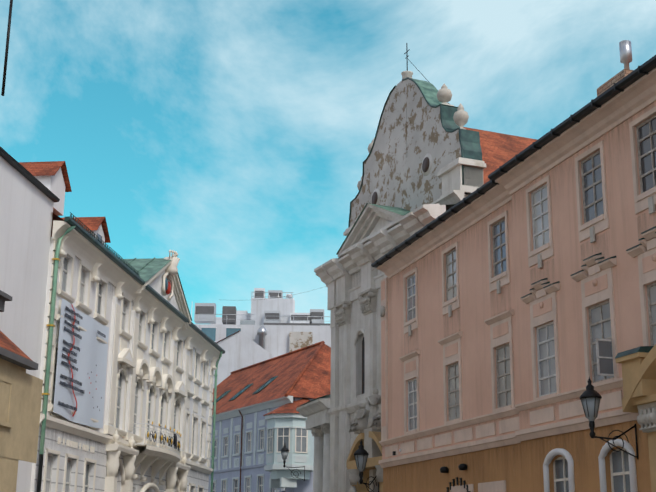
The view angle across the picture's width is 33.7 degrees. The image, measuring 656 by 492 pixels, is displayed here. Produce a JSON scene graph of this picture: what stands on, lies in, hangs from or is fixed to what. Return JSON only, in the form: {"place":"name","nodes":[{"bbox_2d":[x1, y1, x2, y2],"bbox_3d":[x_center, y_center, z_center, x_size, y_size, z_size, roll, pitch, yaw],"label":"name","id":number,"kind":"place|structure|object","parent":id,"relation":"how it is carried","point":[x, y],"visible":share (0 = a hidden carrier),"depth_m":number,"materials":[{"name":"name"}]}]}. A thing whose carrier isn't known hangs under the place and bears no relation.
{"place":"outdoors","nodes":[
{"label":"outdoors","id":0,"kind":"place"},
{"bbox_2d":[30,212,224,491],"bbox_3d":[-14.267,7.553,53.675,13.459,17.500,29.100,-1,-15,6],"label":"building","id":1,"kind":"structure","parent":0,"point":[131,354],"depth_m":47.54,"materials":[{"name":"white paint"}]},
{"bbox_2d":[1,0,322,299],"bbox_3d":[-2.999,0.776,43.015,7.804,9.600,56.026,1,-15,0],"label":"overhead wire","id":2,"kind":"object","parent":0,"point":[7,48],"visible":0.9,"depth_m":14.92,"materials":[{"name":"black metal"}]},
{"bbox_2d":[191,288,330,387],"bbox_3d":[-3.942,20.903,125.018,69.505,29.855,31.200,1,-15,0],"label":"modern block","id":3,"kind":"structure","parent":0,"point":[269,328],"depth_m":113.40,"materials":[{"name":"white paint"}]},
{"bbox_2d":[208,341,330,491],"bbox_3d":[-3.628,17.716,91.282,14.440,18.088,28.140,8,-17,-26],"label":"building","id":4,"kind":"structure","parent":0,"point":[260,421],"depth_m":84.60,"materials":[{"name":"paint"}]},
{"bbox_2d":[280,443,304,480],"bbox_3d":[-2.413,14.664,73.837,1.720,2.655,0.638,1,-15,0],"label":"street lamp","id":5,"kind":"object","parent":4,"relation":"attached to","point":[284,450],"visible":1,"depth_m":73.78,"materials":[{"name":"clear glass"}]},
{"bbox_2d":[0,0,655,323],"label":"sky","id":6,"kind":"structure","parent":0,"point":[233,138],"materials":[{"name":"blue"}]},
{"bbox_2d":[314,43,536,491],"bbox_3d":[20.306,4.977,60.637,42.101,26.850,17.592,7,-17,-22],"label":"church","id":7,"kind":"structure","parent":0,"point":[429,159],"depth_m":52.85,"materials":[{"name":"white paint"}]},
{"bbox_2d":[296,394,329,491],"bbox_3d":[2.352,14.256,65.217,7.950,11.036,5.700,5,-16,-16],"label":"white portico","id":8,"kind":"structure","parent":7,"relation":"attached to","point":[315,412],"depth_m":64.66,"materials":[{"name":"paint"}]},
{"bbox_2d":[354,440,378,491],"bbox_3d":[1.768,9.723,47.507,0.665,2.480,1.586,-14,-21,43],"label":"street lamp","id":9,"kind":"object","parent":7,"relation":"attached to","point":[361,453],"visible":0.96,"depth_m":47.13,"materials":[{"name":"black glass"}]},
{"label":"ground","id":10,"kind":"structure","parent":0,"visible":0},
{"bbox_2d":[0,290,42,491],"bbox_3d":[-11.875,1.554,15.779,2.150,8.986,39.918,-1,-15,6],"label":"yellow house","id":11,"kind":"structure","parent":10,"relation":"on","point":[20,397],"depth_m":33.23,"materials":[{"name":"paint"}]},
{"bbox_2d":[0,147,71,491],"bbox_3d":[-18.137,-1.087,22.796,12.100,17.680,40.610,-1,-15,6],"label":"building","id":12,"kind":"structure","parent":10,"relation":"on","point":[32,197],"depth_m":38.08,"materials":[{"name":"grey paint"}]},
{"bbox_2d":[371,40,655,491],"bbox_3d":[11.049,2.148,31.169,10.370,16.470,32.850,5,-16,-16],"label":"monastery","id":13,"kind":"structure","parent":10,"relation":"on","point":[518,302],"depth_m":31.94,"materials":[{"name":"pink paint"}]},
{"bbox_2d":[579,377,638,458],"bbox_3d":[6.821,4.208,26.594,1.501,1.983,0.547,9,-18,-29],"label":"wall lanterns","id":14,"kind":"object","parent":13,"relation":"attached to","point":[590,397],"depth_m":26.33,"materials":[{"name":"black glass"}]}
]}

